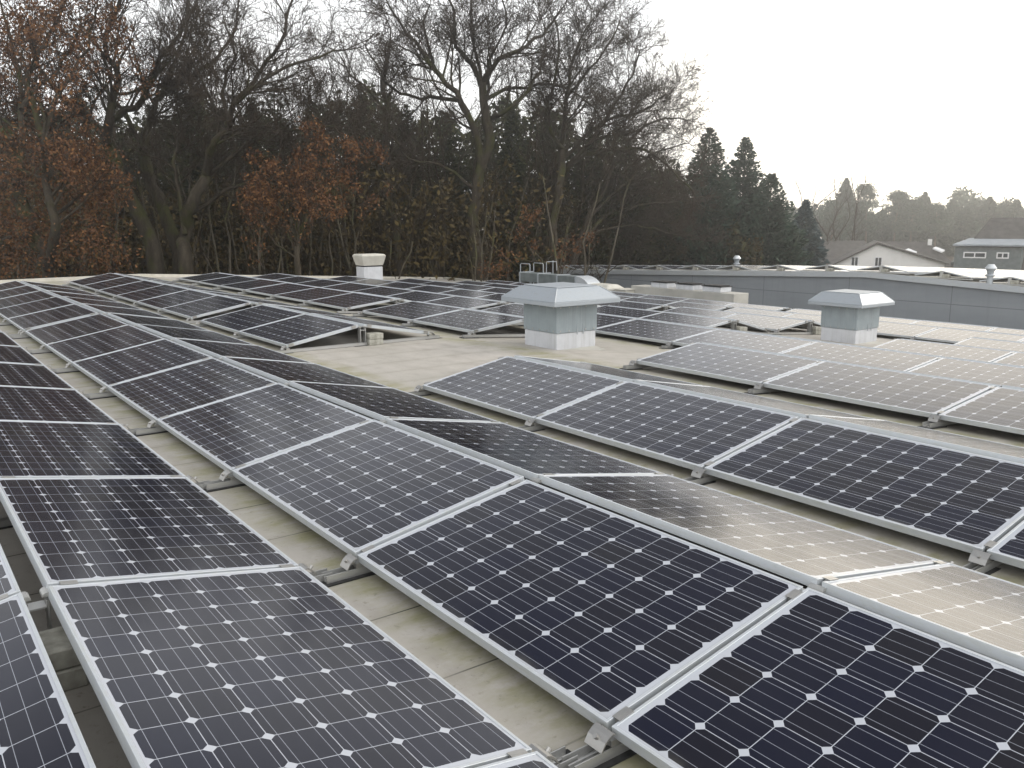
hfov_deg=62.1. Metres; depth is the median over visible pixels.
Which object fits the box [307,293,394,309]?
solar panel
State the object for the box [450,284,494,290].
solar panel
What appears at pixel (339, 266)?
bare tree
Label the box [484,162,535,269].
bare tree
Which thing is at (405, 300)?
solar panel
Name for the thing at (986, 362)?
solar panel
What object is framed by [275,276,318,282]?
solar panel
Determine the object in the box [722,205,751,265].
bare tree
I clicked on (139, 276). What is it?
solar panel
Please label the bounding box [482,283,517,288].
solar panel
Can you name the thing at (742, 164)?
spruce tree
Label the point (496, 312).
solar panel
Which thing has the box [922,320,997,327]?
solar panel
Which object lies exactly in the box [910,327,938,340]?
mounting frame
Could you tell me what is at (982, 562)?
mounting frame
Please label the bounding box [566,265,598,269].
solar panel
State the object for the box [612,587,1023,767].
solar panel
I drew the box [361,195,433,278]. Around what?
bare tree
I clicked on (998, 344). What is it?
solar panel
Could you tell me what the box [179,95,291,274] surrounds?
bare tree
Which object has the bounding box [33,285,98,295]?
solar panel
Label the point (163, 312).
mounting frame
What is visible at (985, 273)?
solar panel
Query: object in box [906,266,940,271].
solar panel
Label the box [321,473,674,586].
mounting frame
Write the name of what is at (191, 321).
mounting frame
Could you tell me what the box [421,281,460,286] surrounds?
solar panel
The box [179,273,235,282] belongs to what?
solar panel
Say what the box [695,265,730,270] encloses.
solar panel
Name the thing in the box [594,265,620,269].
solar panel
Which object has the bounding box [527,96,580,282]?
evergreen tree
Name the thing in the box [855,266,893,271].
solar panel
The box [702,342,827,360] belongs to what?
solar panel
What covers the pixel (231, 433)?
solar panel
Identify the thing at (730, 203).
spruce tree
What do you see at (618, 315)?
solar panel
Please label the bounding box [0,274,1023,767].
building
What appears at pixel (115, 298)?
mounting frame
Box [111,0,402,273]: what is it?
oak tree
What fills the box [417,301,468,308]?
solar panel
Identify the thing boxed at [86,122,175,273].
bare tree
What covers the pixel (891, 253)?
house
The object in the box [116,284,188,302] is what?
solar panel
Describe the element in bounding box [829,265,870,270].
solar panel
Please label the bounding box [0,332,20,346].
solar panel
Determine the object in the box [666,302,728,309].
solar panel
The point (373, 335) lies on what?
concrete block
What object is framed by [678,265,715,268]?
solar panel
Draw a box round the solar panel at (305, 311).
[268,304,365,319]
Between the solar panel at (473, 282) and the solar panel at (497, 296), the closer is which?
the solar panel at (497, 296)
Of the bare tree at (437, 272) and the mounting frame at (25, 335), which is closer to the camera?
the mounting frame at (25, 335)
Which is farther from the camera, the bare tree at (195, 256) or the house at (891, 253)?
the house at (891, 253)
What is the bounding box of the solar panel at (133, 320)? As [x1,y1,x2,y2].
[107,313,209,330]
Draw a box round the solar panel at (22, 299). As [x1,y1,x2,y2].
[0,290,55,307]
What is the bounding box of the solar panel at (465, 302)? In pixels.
[426,296,500,308]
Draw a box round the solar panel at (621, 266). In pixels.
[610,265,632,268]
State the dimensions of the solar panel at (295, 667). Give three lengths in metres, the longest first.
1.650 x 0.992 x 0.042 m
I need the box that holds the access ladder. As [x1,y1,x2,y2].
[520,261,556,283]
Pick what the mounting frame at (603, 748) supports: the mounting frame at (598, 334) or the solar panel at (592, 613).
the solar panel at (592, 613)
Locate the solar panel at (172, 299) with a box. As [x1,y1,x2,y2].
[137,289,215,310]
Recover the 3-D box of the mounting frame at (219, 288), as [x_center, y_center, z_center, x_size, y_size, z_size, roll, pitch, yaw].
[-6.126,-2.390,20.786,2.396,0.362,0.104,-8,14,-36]
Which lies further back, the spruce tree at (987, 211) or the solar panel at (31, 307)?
the spruce tree at (987, 211)
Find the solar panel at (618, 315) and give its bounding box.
[597,313,640,318]
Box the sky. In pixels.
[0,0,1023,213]
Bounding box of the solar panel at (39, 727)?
[0,592,95,767]
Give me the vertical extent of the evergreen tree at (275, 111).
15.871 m
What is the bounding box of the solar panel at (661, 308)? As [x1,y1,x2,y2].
[620,300,675,310]
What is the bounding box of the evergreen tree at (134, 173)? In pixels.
[73,99,164,275]
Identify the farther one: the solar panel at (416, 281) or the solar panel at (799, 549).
the solar panel at (416, 281)
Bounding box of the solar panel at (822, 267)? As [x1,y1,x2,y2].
[805,265,848,269]
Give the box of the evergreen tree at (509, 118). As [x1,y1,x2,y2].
[480,103,549,283]
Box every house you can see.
[820,241,866,264]
[828,239,951,267]
[950,218,1023,269]
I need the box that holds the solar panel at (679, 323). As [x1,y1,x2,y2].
[640,318,719,328]
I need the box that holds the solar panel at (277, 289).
[245,283,314,296]
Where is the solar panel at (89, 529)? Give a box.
[0,477,298,588]
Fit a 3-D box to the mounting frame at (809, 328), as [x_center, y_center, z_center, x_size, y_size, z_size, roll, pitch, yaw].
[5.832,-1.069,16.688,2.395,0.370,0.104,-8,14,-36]
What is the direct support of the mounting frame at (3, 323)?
on the building
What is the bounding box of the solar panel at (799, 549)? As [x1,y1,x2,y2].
[539,474,940,585]
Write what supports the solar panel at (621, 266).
on the mounting frame
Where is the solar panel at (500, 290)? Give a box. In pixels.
[479,287,512,293]
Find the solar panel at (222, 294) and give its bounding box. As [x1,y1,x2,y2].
[195,290,269,300]
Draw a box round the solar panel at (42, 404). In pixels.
[0,386,118,423]
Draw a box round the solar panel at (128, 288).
[98,280,163,296]
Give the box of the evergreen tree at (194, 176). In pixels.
[154,58,246,273]
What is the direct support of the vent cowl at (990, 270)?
on the industrial hall
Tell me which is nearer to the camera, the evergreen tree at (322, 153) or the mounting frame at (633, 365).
the mounting frame at (633, 365)
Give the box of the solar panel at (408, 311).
[362,301,463,321]
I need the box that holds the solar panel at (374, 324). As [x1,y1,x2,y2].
[311,313,428,333]
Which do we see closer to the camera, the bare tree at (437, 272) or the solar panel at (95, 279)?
the solar panel at (95, 279)
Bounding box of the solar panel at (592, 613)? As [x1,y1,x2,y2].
[357,479,802,730]
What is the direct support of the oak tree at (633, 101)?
on the ground
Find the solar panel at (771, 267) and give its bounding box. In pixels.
[759,265,787,268]
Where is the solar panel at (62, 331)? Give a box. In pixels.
[25,313,128,346]
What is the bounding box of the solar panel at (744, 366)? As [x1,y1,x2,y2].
[636,342,818,385]
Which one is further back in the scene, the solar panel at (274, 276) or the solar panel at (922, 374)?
the solar panel at (274, 276)
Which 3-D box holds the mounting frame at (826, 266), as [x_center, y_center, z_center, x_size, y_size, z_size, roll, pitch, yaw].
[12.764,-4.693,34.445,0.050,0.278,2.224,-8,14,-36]
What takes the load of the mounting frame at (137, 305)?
on the building
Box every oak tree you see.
[0,0,159,278]
[0,0,232,273]
[0,0,284,273]
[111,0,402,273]
[232,114,391,275]
[268,0,435,276]
[321,0,642,280]
[480,67,731,269]
[516,0,729,273]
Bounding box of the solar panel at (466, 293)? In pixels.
[441,289,494,297]
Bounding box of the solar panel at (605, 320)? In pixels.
[597,314,635,327]
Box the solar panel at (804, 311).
[786,309,820,314]
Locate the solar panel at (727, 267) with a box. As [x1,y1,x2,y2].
[716,265,743,268]
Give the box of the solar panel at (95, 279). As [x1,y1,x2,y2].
[69,273,123,286]
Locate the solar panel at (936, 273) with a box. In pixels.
[915,271,962,275]
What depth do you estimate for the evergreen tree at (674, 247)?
58.46 m
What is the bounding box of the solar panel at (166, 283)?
[149,280,207,288]
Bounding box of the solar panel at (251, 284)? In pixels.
[220,279,285,290]
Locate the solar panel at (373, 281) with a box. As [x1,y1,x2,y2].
[353,279,395,284]
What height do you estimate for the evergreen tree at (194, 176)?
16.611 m
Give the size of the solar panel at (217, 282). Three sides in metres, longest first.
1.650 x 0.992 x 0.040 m
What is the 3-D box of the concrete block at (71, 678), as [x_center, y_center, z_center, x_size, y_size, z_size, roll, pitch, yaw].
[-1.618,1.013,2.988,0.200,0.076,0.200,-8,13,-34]
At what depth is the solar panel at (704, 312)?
18.40 m
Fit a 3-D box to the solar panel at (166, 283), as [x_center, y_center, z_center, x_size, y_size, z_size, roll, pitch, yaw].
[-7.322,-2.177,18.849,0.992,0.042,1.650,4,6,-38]
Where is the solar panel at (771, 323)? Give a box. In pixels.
[724,313,807,330]
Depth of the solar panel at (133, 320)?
11.92 m
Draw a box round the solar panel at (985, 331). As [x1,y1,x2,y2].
[943,327,1023,335]
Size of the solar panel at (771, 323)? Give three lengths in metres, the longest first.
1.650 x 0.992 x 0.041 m
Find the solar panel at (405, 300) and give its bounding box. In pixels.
[358,292,409,302]
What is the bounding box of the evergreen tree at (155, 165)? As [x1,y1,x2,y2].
[133,104,175,253]
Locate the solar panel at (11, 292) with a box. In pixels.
[0,285,39,298]
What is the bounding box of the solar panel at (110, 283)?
[83,276,141,291]
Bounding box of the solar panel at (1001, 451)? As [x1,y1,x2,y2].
[809,414,1023,463]
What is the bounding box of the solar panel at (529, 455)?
[385,418,664,479]
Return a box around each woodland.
[0,0,717,283]
[787,182,1023,241]
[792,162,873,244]
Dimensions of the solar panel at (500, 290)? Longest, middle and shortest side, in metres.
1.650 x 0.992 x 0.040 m
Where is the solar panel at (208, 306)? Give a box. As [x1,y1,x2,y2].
[162,295,250,318]
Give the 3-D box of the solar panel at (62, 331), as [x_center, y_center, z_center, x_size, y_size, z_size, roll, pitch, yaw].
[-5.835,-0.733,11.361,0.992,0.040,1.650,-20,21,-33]
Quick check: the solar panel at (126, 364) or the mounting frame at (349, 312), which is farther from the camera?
the mounting frame at (349, 312)
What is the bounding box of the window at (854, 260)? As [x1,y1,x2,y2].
[851,257,858,265]
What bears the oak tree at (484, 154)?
on the ground
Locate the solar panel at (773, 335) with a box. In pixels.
[721,329,820,341]
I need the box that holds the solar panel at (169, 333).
[136,324,254,344]
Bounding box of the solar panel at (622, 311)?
[597,305,659,317]
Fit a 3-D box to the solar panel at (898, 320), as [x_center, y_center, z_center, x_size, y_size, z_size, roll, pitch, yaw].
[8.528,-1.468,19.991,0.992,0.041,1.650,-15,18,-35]
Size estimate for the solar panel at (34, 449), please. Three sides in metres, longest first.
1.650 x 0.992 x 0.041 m
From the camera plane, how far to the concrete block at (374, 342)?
10.98 m
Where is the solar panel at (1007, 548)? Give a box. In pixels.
[987,520,1023,568]
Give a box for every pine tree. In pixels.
[816,197,858,240]
[847,182,887,242]
[877,188,913,241]
[890,195,929,241]
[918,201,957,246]
[965,199,984,217]
[996,197,1013,217]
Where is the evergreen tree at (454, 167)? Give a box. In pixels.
[421,109,481,278]
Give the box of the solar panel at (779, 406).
[634,380,873,418]
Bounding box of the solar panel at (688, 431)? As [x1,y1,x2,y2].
[535,381,797,469]
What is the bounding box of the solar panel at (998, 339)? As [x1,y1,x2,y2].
[974,337,1023,342]
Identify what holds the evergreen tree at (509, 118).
on the ground
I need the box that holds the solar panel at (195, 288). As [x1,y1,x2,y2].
[170,284,243,295]
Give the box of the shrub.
[477,200,598,279]
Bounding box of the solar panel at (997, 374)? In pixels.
[907,357,1023,387]
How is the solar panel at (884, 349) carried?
on the mounting frame
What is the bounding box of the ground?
[480,225,953,279]
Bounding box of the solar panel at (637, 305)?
[597,301,663,309]
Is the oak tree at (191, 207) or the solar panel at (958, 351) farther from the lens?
the oak tree at (191, 207)
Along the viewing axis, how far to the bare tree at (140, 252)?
38.93 m
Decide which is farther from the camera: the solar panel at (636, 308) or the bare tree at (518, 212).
the bare tree at (518, 212)
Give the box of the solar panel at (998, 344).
[955,337,1023,351]
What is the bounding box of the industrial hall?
[561,270,1023,329]
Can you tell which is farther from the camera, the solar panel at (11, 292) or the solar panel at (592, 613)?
the solar panel at (11, 292)
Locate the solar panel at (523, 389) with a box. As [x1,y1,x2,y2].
[423,356,624,421]
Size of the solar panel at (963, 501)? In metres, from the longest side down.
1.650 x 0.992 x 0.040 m
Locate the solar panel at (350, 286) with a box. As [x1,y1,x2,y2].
[323,283,379,290]
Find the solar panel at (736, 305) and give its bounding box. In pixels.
[725,303,785,310]
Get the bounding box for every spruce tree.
[657,127,763,265]
[721,137,771,265]
[731,173,815,265]
[792,199,829,265]
[823,177,863,240]
[855,202,875,242]
[872,209,899,241]
[899,192,936,246]
[932,200,959,254]
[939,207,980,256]
[976,196,1001,229]
[1002,199,1023,217]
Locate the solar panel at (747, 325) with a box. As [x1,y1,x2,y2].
[668,312,765,330]
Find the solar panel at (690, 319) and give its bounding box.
[641,312,731,327]
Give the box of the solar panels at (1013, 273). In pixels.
[683,266,1023,276]
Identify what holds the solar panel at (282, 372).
on the mounting frame at (107, 393)
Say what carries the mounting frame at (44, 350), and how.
on the building
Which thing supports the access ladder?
attached to the building
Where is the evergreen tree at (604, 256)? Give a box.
[562,120,624,265]
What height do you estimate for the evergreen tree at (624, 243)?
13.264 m
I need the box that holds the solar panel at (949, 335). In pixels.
[915,328,1023,342]
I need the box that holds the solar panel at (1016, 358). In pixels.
[993,352,1023,365]
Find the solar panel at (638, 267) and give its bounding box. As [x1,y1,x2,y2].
[625,265,655,269]
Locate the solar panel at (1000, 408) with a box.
[938,387,1023,434]
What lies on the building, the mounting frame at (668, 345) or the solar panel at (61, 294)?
the mounting frame at (668, 345)
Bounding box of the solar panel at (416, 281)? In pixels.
[396,278,431,283]
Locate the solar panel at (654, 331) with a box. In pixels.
[595,319,712,343]
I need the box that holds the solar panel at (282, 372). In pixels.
[222,356,390,387]
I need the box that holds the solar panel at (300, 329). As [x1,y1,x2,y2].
[239,314,357,347]
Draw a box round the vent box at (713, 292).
[631,280,748,303]
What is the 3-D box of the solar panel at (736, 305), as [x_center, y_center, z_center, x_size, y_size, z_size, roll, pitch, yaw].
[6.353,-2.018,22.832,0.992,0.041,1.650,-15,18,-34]
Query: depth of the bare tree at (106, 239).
42.79 m
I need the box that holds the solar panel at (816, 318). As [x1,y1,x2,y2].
[784,313,820,322]
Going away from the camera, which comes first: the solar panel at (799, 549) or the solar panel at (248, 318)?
the solar panel at (799, 549)
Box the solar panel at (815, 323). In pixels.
[743,313,820,326]
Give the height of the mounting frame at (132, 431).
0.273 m
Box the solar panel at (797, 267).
[780,265,816,270]
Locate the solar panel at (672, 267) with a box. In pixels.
[658,265,691,270]
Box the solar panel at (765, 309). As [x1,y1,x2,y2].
[739,307,795,312]
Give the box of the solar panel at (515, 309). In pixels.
[483,303,523,315]
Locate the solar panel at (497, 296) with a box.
[476,293,514,302]
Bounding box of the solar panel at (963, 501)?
[704,418,1023,552]
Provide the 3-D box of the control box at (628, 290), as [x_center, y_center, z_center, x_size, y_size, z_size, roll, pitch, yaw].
[3.913,-3.020,29.008,0.660,0.455,0.580,-8,14,-36]
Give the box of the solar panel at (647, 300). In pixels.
[623,297,677,304]
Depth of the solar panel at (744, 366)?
8.87 m
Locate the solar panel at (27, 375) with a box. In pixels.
[0,362,74,388]
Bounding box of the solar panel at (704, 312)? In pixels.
[664,307,735,317]
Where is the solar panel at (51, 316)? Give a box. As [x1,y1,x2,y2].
[7,304,97,331]
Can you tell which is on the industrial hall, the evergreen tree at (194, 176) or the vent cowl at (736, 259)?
the vent cowl at (736, 259)
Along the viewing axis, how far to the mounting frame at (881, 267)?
32.58 m
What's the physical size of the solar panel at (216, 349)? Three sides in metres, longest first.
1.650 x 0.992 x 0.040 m
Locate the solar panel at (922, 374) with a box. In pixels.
[829,361,1001,386]
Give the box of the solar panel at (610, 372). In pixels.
[514,355,701,385]
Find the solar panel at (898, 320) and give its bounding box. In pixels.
[879,317,917,323]
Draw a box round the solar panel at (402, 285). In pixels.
[378,282,422,288]
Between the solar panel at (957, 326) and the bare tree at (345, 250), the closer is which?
the solar panel at (957, 326)
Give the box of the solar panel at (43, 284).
[21,281,79,289]
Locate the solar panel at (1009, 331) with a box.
[988,327,1023,334]
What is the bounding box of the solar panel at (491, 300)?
[460,296,509,306]
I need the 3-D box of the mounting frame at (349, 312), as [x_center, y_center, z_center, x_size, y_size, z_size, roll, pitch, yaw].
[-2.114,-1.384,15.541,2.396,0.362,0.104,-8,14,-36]
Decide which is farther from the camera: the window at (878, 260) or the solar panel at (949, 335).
the window at (878, 260)
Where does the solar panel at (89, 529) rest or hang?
on the mounting frame at (41, 604)
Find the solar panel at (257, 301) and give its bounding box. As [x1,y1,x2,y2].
[223,295,307,308]
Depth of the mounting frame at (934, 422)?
6.70 m
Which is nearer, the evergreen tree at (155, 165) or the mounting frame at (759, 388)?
the mounting frame at (759, 388)
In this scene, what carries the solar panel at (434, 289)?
on the mounting frame
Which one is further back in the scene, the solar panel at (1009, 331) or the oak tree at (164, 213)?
the oak tree at (164, 213)
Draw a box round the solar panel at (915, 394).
[763,361,994,416]
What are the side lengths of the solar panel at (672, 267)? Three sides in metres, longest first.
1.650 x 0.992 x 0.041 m
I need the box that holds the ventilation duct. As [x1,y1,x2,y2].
[519,271,599,283]
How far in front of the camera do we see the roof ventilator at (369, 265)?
28.36 m
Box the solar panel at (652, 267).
[644,265,679,268]
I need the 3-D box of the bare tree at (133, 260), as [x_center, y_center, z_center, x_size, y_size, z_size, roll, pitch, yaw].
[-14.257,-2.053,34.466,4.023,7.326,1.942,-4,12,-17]
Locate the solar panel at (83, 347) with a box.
[46,325,164,364]
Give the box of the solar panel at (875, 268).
[857,266,890,270]
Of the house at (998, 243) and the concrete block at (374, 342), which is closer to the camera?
the concrete block at (374, 342)
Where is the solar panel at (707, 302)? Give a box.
[682,299,732,305]
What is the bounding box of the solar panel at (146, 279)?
[130,276,192,285]
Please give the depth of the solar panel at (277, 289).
18.44 m
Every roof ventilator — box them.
[352,253,385,279]
[501,282,619,349]
[808,289,894,343]
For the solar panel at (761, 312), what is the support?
on the mounting frame
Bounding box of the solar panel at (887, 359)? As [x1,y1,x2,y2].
[781,341,940,371]
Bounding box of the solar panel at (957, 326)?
[911,320,994,330]
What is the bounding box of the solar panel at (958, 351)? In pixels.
[873,339,1013,361]
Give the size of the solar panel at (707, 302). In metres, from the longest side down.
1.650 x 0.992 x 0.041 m
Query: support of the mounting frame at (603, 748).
on the building
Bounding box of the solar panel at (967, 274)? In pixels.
[944,271,986,278]
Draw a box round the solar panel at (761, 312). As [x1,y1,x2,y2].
[725,307,791,316]
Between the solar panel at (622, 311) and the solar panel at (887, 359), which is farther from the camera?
the solar panel at (622, 311)
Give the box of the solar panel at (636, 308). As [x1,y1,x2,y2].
[608,305,663,311]
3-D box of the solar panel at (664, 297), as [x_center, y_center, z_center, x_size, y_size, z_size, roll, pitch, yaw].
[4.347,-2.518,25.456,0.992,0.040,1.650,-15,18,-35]
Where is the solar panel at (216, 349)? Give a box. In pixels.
[173,338,314,363]
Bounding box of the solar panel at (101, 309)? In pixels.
[81,303,168,318]
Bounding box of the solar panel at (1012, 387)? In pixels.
[1002,385,1023,389]
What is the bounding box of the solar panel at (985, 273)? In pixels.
[969,272,1005,278]
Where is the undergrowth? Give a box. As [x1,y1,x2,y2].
[0,156,763,283]
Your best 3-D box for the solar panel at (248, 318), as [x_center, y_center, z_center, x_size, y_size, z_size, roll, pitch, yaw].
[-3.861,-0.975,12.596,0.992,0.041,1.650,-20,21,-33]
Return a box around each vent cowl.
[733,256,740,264]
[985,264,996,283]
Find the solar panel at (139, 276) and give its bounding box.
[114,273,166,280]
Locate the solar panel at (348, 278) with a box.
[329,276,369,281]
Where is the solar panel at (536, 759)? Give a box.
[476,751,557,767]
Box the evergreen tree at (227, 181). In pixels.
[204,108,246,272]
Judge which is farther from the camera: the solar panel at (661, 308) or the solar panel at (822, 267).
the solar panel at (822, 267)
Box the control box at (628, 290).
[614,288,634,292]
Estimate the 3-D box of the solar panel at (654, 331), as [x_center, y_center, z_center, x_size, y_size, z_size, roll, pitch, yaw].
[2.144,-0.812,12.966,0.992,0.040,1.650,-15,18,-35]
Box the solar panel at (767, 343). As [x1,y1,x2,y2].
[672,329,815,352]
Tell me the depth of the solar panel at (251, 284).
19.74 m
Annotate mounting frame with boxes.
[0,303,142,325]
[0,475,212,529]
[0,563,332,628]
[10,312,177,334]
[11,314,174,338]
[30,325,217,353]
[35,364,59,372]
[55,338,262,373]
[65,388,92,397]
[87,356,320,399]
[106,422,140,433]
[109,284,212,299]
[131,289,198,306]
[133,380,397,436]
[153,295,250,314]
[172,277,190,281]
[182,302,315,323]
[192,304,320,326]
[203,416,508,492]
[213,279,256,289]
[230,314,366,338]
[238,289,255,293]
[264,287,316,299]
[277,324,440,353]
[297,300,388,305]
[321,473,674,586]
[337,299,404,313]
[352,301,409,316]
[399,309,523,326]
[408,355,586,396]
[459,319,524,337]
[506,743,577,767]
[518,379,705,431]
[562,560,955,767]
[595,319,634,335]
[619,343,693,369]
[661,329,715,348]
[675,265,702,270]
[684,417,886,485]
[714,265,738,270]
[728,320,774,334]
[744,361,821,394]
[756,265,779,270]
[771,320,814,334]
[803,265,841,271]
[854,265,908,273]
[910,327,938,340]
[916,271,972,279]
[917,386,996,428]
[962,540,1001,574]
[979,277,1023,285]
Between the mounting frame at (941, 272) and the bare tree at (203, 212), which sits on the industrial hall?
the mounting frame at (941, 272)
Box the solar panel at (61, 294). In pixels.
[46,290,120,302]
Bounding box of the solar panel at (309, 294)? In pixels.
[274,287,352,302]
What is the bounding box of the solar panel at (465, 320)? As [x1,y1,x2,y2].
[412,309,523,332]
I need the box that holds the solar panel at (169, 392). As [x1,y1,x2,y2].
[107,357,276,423]
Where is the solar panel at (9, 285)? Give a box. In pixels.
[0,281,25,290]
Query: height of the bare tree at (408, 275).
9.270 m
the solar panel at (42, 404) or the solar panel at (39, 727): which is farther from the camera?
the solar panel at (42, 404)
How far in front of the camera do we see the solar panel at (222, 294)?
16.21 m
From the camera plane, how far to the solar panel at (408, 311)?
14.01 m
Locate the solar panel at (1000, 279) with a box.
[979,277,1017,281]
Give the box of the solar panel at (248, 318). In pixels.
[201,305,304,333]
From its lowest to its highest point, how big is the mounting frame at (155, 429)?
0.273 m
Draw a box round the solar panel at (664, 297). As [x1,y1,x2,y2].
[641,295,687,300]
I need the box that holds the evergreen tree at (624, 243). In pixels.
[605,142,667,265]
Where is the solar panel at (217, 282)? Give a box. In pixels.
[198,275,256,286]
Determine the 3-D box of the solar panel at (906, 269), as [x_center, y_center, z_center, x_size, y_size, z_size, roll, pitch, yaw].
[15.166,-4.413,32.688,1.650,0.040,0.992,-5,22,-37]
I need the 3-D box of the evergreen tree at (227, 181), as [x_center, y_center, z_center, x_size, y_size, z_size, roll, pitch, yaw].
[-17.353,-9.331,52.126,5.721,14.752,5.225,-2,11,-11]
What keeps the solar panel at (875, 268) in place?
on the mounting frame at (881, 267)
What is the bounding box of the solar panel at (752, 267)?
[735,265,772,270]
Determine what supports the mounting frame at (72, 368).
on the building
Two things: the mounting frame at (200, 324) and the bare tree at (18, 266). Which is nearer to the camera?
the mounting frame at (200, 324)
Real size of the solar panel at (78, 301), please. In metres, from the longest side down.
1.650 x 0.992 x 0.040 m
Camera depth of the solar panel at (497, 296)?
20.34 m
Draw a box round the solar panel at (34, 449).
[0,420,185,477]
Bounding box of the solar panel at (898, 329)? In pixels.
[877,321,939,337]
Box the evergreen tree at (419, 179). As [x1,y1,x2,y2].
[381,105,450,276]
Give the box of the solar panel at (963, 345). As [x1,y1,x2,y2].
[901,338,1017,351]
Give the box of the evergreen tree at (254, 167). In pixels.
[222,96,292,274]
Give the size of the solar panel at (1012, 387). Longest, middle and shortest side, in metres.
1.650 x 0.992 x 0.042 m
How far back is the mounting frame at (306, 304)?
16.27 m
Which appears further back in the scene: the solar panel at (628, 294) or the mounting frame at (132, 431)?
the solar panel at (628, 294)
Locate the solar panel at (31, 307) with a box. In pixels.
[0,296,74,320]
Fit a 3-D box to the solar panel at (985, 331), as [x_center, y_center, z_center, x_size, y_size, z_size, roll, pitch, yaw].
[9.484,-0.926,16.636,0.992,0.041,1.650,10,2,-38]
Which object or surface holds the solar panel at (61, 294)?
attached to the mounting frame
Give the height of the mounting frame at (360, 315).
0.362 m
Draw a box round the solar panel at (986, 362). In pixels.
[947,357,1023,367]
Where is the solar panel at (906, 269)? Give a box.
[883,266,927,272]
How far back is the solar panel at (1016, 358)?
11.14 m
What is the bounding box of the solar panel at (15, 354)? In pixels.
[0,345,43,364]
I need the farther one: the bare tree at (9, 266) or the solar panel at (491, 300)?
the bare tree at (9, 266)
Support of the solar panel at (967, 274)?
on the mounting frame at (941, 272)
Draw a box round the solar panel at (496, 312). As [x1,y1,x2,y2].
[469,309,523,316]
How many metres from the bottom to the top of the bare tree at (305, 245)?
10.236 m
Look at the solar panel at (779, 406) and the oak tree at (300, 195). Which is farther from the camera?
the oak tree at (300, 195)
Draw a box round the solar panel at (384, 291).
[352,286,412,295]
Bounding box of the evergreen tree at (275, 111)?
[247,84,302,274]
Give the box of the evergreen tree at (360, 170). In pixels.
[334,86,392,275]
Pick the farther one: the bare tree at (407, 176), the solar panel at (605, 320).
the bare tree at (407, 176)
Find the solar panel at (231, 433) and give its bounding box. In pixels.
[157,382,372,474]
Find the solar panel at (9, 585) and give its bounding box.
[0,544,20,595]
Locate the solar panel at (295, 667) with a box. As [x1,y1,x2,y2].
[48,566,531,767]
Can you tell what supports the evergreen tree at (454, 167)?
on the ground
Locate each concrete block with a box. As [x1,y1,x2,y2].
[38,626,80,671]
[55,665,88,691]
[366,331,382,339]
[366,339,382,345]
[736,326,746,330]
[812,326,820,330]
[812,330,820,334]
[942,274,950,277]
[1010,280,1019,283]
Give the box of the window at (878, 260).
[874,257,881,265]
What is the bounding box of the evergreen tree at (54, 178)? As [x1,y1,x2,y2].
[21,109,98,276]
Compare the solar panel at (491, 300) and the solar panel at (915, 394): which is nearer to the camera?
the solar panel at (915, 394)
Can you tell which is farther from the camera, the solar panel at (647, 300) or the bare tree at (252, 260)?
the bare tree at (252, 260)
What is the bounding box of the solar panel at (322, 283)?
[295,279,348,286]
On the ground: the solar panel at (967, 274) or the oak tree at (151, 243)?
the oak tree at (151, 243)
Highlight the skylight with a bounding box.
[592,283,622,290]
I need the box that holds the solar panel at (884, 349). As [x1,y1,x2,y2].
[821,341,946,357]
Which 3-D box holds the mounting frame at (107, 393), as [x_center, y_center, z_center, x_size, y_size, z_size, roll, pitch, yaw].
[-2.912,-0.135,8.394,2.401,0.273,0.104,-8,14,-36]
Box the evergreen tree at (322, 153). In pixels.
[288,104,351,275]
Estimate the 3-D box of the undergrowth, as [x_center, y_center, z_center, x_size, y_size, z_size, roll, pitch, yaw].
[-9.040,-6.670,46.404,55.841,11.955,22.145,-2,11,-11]
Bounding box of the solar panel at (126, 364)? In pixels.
[72,338,211,388]
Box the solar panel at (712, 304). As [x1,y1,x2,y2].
[681,301,734,310]
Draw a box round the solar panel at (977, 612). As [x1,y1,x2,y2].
[822,563,1023,670]
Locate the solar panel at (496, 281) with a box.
[484,280,517,283]
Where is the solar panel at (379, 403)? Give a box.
[289,381,495,421]
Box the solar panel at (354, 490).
[232,419,523,557]
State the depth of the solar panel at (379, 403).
6.60 m
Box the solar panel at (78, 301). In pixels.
[62,296,143,309]
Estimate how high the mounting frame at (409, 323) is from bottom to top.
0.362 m
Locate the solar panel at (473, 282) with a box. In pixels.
[455,281,490,284]
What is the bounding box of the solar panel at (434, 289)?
[408,285,456,292]
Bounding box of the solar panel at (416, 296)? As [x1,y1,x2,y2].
[389,291,451,301]
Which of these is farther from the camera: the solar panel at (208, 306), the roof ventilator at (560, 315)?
the solar panel at (208, 306)
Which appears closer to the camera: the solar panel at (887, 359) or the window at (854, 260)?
the solar panel at (887, 359)
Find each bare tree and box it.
[0,145,61,278]
[0,164,54,278]
[0,222,69,279]
[1,153,63,276]
[59,170,132,275]
[60,210,117,275]
[74,178,132,274]
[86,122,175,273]
[102,243,202,273]
[118,221,166,273]
[127,118,216,273]
[139,163,238,273]
[143,186,228,273]
[168,192,309,274]
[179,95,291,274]
[205,180,283,274]
[217,192,262,274]
[253,157,324,275]
[271,179,350,275]
[297,171,344,275]
[308,181,382,275]
[313,105,379,275]
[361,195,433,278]
[374,200,432,276]
[378,148,423,276]
[413,201,491,278]
[422,194,464,278]
[453,169,509,281]
[454,208,512,280]
[459,135,538,281]
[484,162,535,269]
[495,153,557,281]
[529,128,651,282]
[545,178,607,275]
[587,218,616,262]
[611,230,659,265]
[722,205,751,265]
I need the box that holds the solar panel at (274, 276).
[254,273,294,279]
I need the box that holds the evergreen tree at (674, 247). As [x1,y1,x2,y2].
[646,179,698,264]
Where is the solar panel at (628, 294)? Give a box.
[611,291,645,296]

